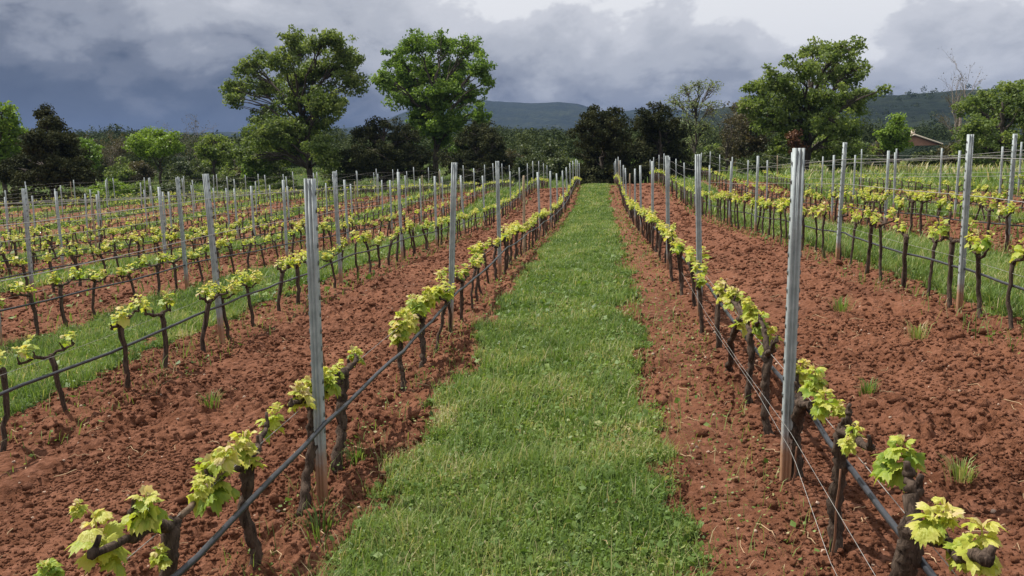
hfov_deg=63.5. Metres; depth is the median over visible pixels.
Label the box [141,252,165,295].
grape vine
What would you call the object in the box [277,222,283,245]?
grape vine
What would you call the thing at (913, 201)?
grape vine
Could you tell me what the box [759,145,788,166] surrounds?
shrub
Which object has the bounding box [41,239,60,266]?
grape vine
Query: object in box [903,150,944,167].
shrub
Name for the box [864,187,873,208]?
grape vine
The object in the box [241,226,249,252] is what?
grape vine
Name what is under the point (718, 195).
grape vine
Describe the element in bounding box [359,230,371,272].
grape vine
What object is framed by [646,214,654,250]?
grape vine
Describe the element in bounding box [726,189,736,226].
grape vine
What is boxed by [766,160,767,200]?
trellis post
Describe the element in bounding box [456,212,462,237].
grape vine
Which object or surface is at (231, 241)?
grape vine
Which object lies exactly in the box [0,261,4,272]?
grape vine
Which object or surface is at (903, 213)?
irrigation hose
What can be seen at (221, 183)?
shrub
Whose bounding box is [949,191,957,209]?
grape vine
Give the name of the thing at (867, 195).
grape vine
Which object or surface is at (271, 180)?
shrub
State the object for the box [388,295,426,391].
grape vine
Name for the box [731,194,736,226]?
grape vine
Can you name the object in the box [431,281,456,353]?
grape vine
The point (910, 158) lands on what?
trellis wire
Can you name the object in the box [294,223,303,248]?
grape vine
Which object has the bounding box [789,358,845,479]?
grape vine
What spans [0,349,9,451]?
grape vine
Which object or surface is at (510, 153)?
shrub
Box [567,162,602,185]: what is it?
shrub
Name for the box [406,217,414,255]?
grape vine
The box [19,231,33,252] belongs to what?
grape vine
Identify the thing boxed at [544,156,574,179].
shrub
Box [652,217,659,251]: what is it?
grape vine
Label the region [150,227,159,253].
grape vine
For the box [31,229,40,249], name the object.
grape vine
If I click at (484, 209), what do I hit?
grape vine
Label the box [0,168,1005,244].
distant vines
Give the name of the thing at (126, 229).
grape vine
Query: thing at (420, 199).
trellis post
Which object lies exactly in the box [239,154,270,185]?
shrub
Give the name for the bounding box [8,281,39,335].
grape vine
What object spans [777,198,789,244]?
grape vine
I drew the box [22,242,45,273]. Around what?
grape vine
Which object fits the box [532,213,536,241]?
grape vine
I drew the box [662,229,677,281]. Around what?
grape vine
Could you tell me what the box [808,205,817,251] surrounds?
grape vine
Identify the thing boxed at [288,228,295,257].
grape vine
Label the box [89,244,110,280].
grape vine
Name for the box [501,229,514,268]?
grape vine
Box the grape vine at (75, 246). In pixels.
[63,239,78,266]
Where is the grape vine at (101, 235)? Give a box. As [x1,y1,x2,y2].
[93,231,102,250]
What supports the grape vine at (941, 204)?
on the ground at (216, 415)
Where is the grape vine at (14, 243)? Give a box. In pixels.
[6,235,23,264]
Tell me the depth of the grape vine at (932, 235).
8.58 m
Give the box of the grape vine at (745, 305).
[729,287,760,405]
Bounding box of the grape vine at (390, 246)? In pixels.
[387,232,397,265]
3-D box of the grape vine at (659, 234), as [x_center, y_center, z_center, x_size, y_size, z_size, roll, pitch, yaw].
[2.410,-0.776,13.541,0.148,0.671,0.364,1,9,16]
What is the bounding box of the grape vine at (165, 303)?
[140,290,175,368]
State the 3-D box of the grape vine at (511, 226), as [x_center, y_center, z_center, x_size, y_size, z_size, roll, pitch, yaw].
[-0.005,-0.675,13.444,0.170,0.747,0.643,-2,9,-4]
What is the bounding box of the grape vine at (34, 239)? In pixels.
[30,236,37,262]
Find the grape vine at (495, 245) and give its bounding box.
[487,237,501,280]
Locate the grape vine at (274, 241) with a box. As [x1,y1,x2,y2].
[265,232,280,261]
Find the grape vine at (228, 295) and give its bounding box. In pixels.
[203,279,242,340]
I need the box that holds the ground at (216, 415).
[0,159,1023,575]
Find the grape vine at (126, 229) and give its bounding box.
[119,226,129,243]
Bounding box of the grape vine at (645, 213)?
[643,208,647,238]
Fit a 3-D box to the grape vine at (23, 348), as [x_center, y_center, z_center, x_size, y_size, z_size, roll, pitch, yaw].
[-3.179,0.647,5.705,0.155,0.722,0.560,1,9,18]
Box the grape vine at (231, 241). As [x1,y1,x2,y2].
[221,235,234,273]
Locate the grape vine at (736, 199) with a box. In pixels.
[734,194,741,229]
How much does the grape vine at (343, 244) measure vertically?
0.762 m
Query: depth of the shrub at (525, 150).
88.13 m
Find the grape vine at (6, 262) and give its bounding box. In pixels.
[0,247,11,277]
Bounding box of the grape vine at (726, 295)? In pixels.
[714,280,742,371]
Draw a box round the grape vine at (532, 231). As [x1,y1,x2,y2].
[529,218,535,246]
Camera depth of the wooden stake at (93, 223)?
21.52 m
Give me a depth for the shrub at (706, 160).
67.48 m
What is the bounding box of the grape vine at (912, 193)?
[907,189,914,212]
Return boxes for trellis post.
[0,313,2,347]
[4,190,9,225]
[4,197,9,249]
[21,188,34,294]
[31,196,36,236]
[54,191,64,270]
[60,185,63,216]
[84,194,88,239]
[96,194,99,238]
[98,191,101,227]
[105,183,108,211]
[143,190,147,229]
[150,186,154,219]
[157,187,167,268]
[161,194,166,250]
[162,192,166,229]
[168,192,173,243]
[175,177,188,290]
[190,185,194,220]
[192,180,195,210]
[202,174,224,343]
[213,188,216,223]
[225,188,229,229]
[233,189,238,238]
[250,186,255,250]
[255,181,256,213]
[264,175,267,205]
[269,185,272,224]
[282,180,288,260]
[286,186,290,229]
[303,179,327,505]
[325,183,327,221]
[332,171,342,283]
[343,180,348,246]
[350,184,353,229]
[377,174,378,204]
[381,180,383,218]
[389,180,392,235]
[397,172,403,260]
[404,175,406,213]
[419,179,421,223]
[434,176,437,245]
[442,177,443,215]
[448,162,456,327]
[460,175,464,234]
[473,169,474,200]
[482,176,485,223]
[495,161,501,275]
[509,171,510,210]
[519,168,520,201]
[522,175,525,253]
[527,163,527,196]
[537,172,541,237]
[549,171,551,228]
[556,173,557,215]
[562,171,564,212]
[566,167,567,193]
[569,163,570,197]
[625,168,626,197]
[634,169,635,225]
[639,165,641,232]
[651,161,653,244]
[665,156,669,268]
[684,163,684,203]
[694,154,702,315]
[709,165,710,217]
[728,161,732,224]
[747,160,748,186]
[754,156,758,232]
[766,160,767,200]
[779,148,805,481]
[820,156,823,198]
[831,155,834,221]
[835,142,846,260]
[852,155,855,206]
[860,149,861,188]
[884,151,889,227]
[893,152,895,211]
[938,148,942,199]
[953,151,960,218]
[956,134,973,311]
[999,147,1003,199]
[1004,134,1017,252]
[1017,142,1022,195]
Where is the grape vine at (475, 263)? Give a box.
[469,257,481,308]
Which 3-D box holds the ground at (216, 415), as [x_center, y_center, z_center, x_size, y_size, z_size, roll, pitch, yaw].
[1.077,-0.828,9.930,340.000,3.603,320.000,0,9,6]
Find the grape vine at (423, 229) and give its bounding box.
[421,224,428,249]
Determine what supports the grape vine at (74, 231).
on the ground at (216, 415)
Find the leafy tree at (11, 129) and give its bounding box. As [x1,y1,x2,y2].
[0,100,27,192]
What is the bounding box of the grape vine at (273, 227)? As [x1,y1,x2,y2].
[269,223,277,248]
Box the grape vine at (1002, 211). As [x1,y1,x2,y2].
[996,201,1018,252]
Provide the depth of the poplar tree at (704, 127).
77.02 m
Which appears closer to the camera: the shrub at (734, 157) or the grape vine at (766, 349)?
the grape vine at (766, 349)
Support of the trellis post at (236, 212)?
on the ground at (216, 415)
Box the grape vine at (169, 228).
[166,224,176,244]
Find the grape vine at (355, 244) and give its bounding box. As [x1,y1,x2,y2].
[350,230,361,278]
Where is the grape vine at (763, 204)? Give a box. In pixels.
[758,196,768,234]
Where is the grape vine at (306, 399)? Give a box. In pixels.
[287,358,344,516]
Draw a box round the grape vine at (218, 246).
[207,238,222,277]
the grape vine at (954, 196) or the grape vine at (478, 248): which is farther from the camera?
the grape vine at (954, 196)
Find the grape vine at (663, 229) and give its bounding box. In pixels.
[660,224,675,272]
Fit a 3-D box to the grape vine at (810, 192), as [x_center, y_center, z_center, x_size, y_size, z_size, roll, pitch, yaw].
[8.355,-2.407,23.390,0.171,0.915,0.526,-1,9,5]
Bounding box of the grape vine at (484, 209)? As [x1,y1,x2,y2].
[482,206,486,225]
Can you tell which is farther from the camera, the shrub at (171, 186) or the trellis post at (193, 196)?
the shrub at (171, 186)
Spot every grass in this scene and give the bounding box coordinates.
[0,157,1023,203]
[0,171,1023,575]
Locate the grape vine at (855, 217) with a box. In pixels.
[849,209,861,264]
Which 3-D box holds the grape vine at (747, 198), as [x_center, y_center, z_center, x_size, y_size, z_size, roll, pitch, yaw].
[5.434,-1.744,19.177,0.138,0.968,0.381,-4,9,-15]
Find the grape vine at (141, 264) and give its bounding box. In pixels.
[115,258,146,304]
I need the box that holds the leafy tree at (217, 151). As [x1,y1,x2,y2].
[192,132,238,178]
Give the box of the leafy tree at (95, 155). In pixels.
[77,137,104,188]
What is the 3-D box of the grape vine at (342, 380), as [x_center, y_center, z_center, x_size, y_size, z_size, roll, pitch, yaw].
[-0.959,0.700,4.784,0.110,0.635,0.706,-1,9,2]
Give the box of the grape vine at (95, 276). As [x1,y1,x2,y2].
[76,268,107,316]
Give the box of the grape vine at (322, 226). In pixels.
[319,220,327,250]
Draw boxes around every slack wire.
[683,275,875,575]
[705,317,836,574]
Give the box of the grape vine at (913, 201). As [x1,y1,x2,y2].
[906,190,924,232]
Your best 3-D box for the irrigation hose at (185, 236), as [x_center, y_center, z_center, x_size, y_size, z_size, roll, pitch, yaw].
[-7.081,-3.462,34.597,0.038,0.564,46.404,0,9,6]
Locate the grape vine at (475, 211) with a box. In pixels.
[473,208,478,230]
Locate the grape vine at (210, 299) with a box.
[196,284,228,351]
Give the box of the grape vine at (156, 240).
[151,232,162,269]
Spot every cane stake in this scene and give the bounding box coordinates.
[792,446,797,484]
[831,469,841,555]
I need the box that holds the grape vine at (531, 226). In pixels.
[526,220,535,249]
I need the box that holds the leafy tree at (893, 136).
[872,112,914,164]
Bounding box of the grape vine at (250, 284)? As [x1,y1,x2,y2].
[231,269,263,326]
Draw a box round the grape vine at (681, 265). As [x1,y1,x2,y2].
[675,240,683,284]
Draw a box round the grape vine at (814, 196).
[812,192,817,214]
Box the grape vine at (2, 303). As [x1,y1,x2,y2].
[0,296,5,306]
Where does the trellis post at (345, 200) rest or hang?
on the ground at (216, 415)
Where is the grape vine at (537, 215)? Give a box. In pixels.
[535,212,539,240]
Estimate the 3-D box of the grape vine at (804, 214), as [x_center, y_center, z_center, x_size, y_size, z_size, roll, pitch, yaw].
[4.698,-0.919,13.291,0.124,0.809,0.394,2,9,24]
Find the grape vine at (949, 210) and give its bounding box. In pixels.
[946,201,952,240]
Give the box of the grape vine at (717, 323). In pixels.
[712,278,724,348]
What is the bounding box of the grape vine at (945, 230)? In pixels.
[938,217,978,307]
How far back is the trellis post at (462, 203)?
22.36 m
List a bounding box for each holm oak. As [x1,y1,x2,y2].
[0,102,102,201]
[338,115,438,190]
[436,120,510,185]
[565,104,638,183]
[625,101,704,178]
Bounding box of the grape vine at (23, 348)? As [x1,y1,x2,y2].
[12,331,77,411]
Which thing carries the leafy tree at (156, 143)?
on the ground at (216, 415)
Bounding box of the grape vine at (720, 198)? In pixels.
[718,194,722,221]
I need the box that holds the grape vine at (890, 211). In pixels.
[872,206,895,280]
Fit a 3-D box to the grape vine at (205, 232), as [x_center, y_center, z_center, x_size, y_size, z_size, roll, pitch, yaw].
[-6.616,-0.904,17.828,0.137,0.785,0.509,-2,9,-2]
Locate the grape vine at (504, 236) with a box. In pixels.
[501,223,512,274]
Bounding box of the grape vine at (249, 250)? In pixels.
[241,238,252,271]
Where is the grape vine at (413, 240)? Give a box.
[410,220,415,253]
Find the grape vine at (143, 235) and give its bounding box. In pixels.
[132,230,146,256]
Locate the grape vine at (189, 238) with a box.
[185,232,202,252]
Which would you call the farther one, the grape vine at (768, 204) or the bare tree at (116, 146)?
the bare tree at (116, 146)
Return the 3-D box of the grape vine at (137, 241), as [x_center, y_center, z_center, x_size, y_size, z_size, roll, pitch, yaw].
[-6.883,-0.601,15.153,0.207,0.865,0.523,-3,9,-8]
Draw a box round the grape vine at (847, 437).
[826,403,875,552]
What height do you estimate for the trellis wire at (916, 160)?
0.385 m
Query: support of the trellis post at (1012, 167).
on the ground at (216, 415)
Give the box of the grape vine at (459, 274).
[454,263,470,320]
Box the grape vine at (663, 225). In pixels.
[660,223,675,262]
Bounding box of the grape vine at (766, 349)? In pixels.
[750,311,782,434]
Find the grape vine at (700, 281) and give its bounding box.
[692,265,708,333]
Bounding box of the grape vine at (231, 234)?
[223,228,237,256]
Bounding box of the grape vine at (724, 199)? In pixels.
[722,192,727,222]
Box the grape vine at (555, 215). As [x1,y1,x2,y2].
[554,205,557,225]
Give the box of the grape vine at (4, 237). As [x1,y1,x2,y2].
[2,232,17,253]
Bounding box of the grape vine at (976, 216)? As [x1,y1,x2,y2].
[973,191,989,222]
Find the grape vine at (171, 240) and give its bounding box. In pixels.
[161,232,177,259]
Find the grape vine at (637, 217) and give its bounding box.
[635,205,639,230]
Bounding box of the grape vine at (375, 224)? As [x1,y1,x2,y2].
[366,221,378,238]
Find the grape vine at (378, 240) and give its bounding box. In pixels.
[368,232,385,268]
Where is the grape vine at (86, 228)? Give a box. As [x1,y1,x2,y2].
[84,226,98,239]
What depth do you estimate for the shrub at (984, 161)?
64.92 m
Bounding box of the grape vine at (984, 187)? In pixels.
[981,184,988,202]
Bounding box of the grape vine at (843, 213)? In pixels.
[836,204,853,259]
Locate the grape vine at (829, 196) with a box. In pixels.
[828,193,830,221]
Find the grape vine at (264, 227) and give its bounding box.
[260,223,268,249]
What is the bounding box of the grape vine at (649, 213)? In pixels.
[647,211,655,241]
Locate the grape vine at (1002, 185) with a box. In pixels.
[996,184,1004,208]
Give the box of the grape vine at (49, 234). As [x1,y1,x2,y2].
[43,228,52,244]
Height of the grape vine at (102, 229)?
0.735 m
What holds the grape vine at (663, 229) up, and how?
on the ground at (216, 415)
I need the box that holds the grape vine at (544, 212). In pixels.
[541,208,546,236]
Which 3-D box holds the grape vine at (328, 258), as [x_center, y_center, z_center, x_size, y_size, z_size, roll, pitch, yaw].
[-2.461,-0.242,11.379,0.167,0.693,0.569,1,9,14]
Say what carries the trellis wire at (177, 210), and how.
attached to the trellis post
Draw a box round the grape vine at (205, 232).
[198,229,207,261]
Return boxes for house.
[908,129,942,145]
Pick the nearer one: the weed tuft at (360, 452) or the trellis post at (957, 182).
the weed tuft at (360, 452)
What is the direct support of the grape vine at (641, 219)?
on the ground at (216, 415)
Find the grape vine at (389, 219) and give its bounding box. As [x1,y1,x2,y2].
[386,216,393,235]
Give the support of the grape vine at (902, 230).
on the ground at (216, 415)
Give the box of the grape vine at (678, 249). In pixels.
[669,237,686,295]
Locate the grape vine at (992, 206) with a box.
[978,196,997,234]
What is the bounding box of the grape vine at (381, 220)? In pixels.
[379,217,384,235]
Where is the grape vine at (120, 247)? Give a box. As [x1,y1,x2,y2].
[103,243,123,278]
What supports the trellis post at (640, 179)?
on the ground at (216, 415)
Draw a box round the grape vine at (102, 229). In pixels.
[95,224,106,243]
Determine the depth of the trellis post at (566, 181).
35.77 m
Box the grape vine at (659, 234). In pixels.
[656,220,661,252]
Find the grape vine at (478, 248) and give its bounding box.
[467,243,484,294]
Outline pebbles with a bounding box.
[12,270,999,566]
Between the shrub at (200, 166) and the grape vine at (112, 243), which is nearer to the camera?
the grape vine at (112, 243)
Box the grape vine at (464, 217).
[462,213,467,234]
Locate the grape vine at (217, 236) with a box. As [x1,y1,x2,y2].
[215,228,223,258]
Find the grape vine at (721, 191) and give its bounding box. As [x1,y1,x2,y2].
[715,190,722,220]
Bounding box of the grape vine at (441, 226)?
[437,216,445,244]
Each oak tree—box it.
[218,24,370,178]
[368,27,497,181]
[736,34,893,171]
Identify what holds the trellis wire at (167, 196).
attached to the trellis post
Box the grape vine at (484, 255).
[475,241,490,283]
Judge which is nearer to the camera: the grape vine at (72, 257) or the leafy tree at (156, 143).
the grape vine at (72, 257)
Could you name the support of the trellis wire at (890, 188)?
attached to the trellis post at (965, 214)
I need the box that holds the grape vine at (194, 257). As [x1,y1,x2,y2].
[187,244,209,282]
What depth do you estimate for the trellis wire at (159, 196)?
10.93 m
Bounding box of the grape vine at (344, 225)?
[339,220,347,246]
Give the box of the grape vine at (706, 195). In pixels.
[703,191,707,216]
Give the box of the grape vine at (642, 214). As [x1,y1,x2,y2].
[639,208,644,236]
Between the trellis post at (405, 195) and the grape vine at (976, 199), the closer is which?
the grape vine at (976, 199)
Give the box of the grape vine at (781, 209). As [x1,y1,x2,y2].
[775,200,783,241]
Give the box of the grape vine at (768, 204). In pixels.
[765,200,771,237]
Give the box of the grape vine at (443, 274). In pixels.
[434,267,452,332]
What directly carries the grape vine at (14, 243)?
on the ground at (216, 415)
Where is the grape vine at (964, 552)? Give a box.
[868,434,1005,575]
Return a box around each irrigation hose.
[0,182,547,395]
[0,184,514,311]
[0,186,477,278]
[1,187,429,261]
[1,189,396,251]
[171,181,576,575]
[633,209,936,575]
[659,176,1023,290]
[703,174,1023,226]
[764,175,1023,207]
[857,179,1021,196]
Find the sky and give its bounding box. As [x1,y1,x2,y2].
[0,0,1023,132]
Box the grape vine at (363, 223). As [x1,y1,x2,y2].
[361,218,369,233]
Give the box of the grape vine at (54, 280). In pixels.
[47,267,76,325]
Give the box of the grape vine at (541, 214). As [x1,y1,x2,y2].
[538,210,543,238]
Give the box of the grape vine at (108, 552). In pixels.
[33,471,225,575]
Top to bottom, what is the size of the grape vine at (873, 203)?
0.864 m
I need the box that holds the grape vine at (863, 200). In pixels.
[857,190,871,225]
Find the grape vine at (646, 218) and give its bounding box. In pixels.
[645,214,650,243]
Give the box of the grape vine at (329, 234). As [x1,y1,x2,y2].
[325,224,332,249]
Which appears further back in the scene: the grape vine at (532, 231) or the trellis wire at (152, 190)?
the trellis wire at (152, 190)
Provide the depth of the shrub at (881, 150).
86.71 m
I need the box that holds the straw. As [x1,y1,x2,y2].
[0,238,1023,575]
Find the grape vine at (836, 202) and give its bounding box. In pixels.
[828,190,838,221]
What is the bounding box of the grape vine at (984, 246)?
[964,228,994,318]
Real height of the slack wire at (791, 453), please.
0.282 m
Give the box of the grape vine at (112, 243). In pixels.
[102,235,122,259]
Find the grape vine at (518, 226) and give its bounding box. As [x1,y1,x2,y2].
[513,220,521,260]
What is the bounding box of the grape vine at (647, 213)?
[645,206,656,233]
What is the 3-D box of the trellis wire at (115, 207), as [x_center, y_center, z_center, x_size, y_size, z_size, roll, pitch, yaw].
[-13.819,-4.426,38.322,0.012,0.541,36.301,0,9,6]
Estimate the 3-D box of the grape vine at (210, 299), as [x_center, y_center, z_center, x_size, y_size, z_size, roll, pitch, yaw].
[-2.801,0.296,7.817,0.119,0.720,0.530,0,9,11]
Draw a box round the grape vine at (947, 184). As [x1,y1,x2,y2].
[943,180,950,201]
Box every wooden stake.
[91,199,96,251]
[354,182,356,213]
[422,175,424,205]
[629,173,630,199]
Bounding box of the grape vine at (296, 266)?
[282,251,306,304]
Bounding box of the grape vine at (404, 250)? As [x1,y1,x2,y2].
[398,226,405,258]
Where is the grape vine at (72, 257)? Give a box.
[68,248,84,286]
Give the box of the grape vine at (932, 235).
[926,221,942,296]
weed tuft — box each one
[194,387,222,408]
[283,499,346,548]
[340,440,371,464]
[828,296,849,311]
[858,376,880,395]
[902,321,933,339]
[937,454,979,483]
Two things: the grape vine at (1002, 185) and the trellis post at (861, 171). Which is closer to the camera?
the grape vine at (1002, 185)
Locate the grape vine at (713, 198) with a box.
[709,195,714,218]
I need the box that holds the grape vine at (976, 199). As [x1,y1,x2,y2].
[957,189,980,206]
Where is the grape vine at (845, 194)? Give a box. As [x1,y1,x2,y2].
[836,191,846,223]
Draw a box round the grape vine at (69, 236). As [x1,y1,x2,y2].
[57,230,71,255]
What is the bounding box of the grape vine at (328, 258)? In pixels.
[321,244,343,287]
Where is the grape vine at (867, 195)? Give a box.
[857,189,874,226]
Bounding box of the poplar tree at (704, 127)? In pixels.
[659,78,723,155]
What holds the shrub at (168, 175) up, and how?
on the ground at (216, 415)
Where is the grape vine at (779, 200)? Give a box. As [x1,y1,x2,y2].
[772,198,780,238]
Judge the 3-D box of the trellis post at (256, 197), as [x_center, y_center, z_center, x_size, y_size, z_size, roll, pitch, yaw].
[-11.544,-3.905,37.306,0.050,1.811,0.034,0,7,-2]
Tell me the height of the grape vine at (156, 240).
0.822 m
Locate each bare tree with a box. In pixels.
[81,129,134,171]
[155,114,215,162]
[695,101,751,173]
[932,48,986,143]
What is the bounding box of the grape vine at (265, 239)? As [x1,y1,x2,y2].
[252,236,268,266]
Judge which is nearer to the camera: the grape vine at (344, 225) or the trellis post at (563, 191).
the grape vine at (344, 225)
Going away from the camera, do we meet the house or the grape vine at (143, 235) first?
the grape vine at (143, 235)
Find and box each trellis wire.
[0,166,530,225]
[0,171,440,203]
[0,171,533,281]
[0,172,475,208]
[0,173,505,242]
[0,175,477,228]
[0,180,540,375]
[0,181,296,215]
[1,176,428,222]
[3,178,396,219]
[3,189,439,269]
[4,169,472,203]
[5,182,503,298]
[5,191,395,254]
[14,177,298,202]
[18,172,378,203]
[20,180,330,216]
[30,175,318,202]
[31,174,330,203]
[107,198,564,575]
[658,164,1023,202]
[659,174,1022,276]
[664,157,1017,170]
[701,270,956,575]
[705,172,1023,218]
[712,150,1023,167]
[714,163,1023,178]
[769,154,1018,162]
[774,163,1023,173]
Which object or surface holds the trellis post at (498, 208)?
on the ground at (216, 415)
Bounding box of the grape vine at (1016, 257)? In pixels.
[1005,237,1023,329]
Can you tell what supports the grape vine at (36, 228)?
on the ground at (216, 415)
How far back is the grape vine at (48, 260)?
12.68 m
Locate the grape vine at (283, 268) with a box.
[274,257,290,310]
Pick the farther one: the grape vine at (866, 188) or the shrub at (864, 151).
the shrub at (864, 151)
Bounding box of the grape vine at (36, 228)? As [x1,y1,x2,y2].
[29,225,40,246]
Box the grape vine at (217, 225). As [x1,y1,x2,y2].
[214,222,225,237]
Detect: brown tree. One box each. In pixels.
[720,97,773,159]
[784,128,808,154]
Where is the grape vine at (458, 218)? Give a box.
[456,214,460,238]
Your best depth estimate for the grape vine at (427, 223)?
18.14 m
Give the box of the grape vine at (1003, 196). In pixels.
[991,190,1007,222]
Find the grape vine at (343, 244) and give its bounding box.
[338,237,347,275]
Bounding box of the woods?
[1,83,1006,182]
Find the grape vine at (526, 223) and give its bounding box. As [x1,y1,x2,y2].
[522,218,531,250]
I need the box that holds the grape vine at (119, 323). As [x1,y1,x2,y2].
[108,294,146,387]
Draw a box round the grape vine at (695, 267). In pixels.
[690,255,707,293]
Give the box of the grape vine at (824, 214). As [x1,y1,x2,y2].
[815,201,830,258]
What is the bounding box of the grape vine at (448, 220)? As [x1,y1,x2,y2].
[445,216,449,240]
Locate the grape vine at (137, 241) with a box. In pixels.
[128,233,142,273]
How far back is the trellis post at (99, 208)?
33.48 m
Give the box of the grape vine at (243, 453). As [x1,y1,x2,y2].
[186,402,284,570]
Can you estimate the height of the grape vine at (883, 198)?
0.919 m
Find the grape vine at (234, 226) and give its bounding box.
[229,220,240,240]
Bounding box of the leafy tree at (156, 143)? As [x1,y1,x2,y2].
[121,126,185,188]
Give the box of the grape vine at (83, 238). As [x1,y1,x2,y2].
[81,234,95,264]
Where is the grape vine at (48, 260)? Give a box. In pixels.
[41,247,65,292]
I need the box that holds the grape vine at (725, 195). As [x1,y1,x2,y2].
[723,191,730,223]
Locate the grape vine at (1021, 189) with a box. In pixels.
[1019,185,1023,209]
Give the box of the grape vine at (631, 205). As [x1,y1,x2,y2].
[629,202,633,225]
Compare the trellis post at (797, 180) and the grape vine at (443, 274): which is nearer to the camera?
the trellis post at (797, 180)
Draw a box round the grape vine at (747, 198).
[742,192,750,229]
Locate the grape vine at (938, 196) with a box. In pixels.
[931,189,945,217]
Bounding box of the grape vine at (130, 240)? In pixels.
[122,234,132,257]
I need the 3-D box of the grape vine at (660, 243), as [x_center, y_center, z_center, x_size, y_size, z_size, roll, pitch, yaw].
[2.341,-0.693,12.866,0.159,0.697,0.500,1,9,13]
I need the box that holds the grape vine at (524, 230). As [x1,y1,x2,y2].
[520,226,526,255]
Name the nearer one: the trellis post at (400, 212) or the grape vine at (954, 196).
the trellis post at (400, 212)
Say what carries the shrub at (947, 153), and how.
on the ground at (216, 415)
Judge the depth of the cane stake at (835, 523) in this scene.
3.21 m
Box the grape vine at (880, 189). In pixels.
[872,184,884,201]
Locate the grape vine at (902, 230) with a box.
[893,218,909,287]
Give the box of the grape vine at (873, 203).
[870,192,882,228]
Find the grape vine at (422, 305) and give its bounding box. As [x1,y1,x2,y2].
[406,284,445,368]
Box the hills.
[75,89,1022,173]
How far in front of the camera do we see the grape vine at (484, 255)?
10.94 m
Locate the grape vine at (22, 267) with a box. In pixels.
[7,256,29,298]
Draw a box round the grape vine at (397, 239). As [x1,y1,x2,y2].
[393,227,400,261]
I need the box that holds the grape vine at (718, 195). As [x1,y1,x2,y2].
[714,193,719,219]
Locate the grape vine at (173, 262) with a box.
[161,249,181,291]
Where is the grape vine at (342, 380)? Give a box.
[325,345,365,473]
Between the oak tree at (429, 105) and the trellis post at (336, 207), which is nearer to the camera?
the trellis post at (336, 207)
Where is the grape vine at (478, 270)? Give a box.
[468,252,484,301]
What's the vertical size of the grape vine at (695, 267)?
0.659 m
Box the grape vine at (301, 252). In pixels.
[294,249,320,262]
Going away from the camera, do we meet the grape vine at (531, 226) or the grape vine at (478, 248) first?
the grape vine at (478, 248)
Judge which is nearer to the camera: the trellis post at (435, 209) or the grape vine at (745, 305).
the grape vine at (745, 305)
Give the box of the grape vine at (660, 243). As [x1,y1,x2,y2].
[658,220,665,260]
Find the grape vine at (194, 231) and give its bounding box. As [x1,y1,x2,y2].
[188,226,199,249]
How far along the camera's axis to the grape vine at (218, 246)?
13.29 m
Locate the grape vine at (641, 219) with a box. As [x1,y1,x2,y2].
[637,208,645,234]
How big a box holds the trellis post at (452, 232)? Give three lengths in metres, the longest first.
1.787 x 0.063 x 0.036 m
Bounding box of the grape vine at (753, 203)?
[750,197,754,230]
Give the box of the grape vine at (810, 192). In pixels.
[804,187,811,211]
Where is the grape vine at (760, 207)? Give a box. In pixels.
[754,197,765,230]
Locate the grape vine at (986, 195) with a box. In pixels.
[978,192,989,221]
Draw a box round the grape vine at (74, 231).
[71,225,80,244]
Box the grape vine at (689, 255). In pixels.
[683,246,710,306]
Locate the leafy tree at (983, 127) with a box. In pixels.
[949,79,1023,161]
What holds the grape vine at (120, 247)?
on the ground at (216, 415)
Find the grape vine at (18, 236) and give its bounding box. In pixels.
[12,228,24,248]
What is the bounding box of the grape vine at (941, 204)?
[935,195,946,232]
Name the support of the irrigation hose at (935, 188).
attached to the trellis post at (861, 171)
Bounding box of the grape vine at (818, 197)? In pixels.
[816,193,822,215]
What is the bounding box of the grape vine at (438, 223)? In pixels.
[433,217,442,245]
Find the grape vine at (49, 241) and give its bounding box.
[40,233,55,259]
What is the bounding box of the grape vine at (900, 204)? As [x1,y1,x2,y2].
[894,195,904,231]
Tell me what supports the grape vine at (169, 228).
on the ground at (216, 415)
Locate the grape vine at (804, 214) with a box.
[801,206,807,249]
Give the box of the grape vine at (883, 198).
[871,190,889,230]
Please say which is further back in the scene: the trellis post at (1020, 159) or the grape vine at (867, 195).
the trellis post at (1020, 159)
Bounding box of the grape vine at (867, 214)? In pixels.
[863,205,887,274]
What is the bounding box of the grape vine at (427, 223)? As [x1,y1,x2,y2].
[424,217,429,247]
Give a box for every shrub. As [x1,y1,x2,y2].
[0,185,53,205]
[45,188,102,202]
[88,176,135,200]
[91,150,114,181]
[102,156,136,183]
[122,160,157,183]
[126,179,157,197]
[155,161,203,184]
[157,179,192,199]
[178,158,217,183]
[210,173,249,189]
[216,156,244,180]
[235,167,255,183]
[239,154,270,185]
[256,174,298,191]
[259,161,297,180]
[316,158,354,180]
[324,165,355,187]
[502,148,523,174]
[506,156,542,179]
[511,143,547,166]
[527,137,570,175]
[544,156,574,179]
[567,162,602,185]
[589,162,642,183]
[632,161,670,183]
[688,145,728,176]
[703,142,730,156]
[716,142,751,166]
[733,152,783,175]
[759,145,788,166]
[810,140,843,164]
[824,142,865,170]
[852,136,881,155]
[860,152,885,167]
[867,141,900,164]
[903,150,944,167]
[935,141,964,166]
[960,152,1010,168]
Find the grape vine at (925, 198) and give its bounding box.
[918,190,934,235]
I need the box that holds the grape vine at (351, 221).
[348,216,354,243]
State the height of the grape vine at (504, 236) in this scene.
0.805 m
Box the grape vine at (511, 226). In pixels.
[508,223,516,265]
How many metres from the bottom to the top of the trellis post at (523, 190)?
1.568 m
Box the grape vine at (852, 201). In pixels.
[848,191,856,219]
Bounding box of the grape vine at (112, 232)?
[106,227,119,250]
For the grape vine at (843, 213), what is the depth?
11.53 m

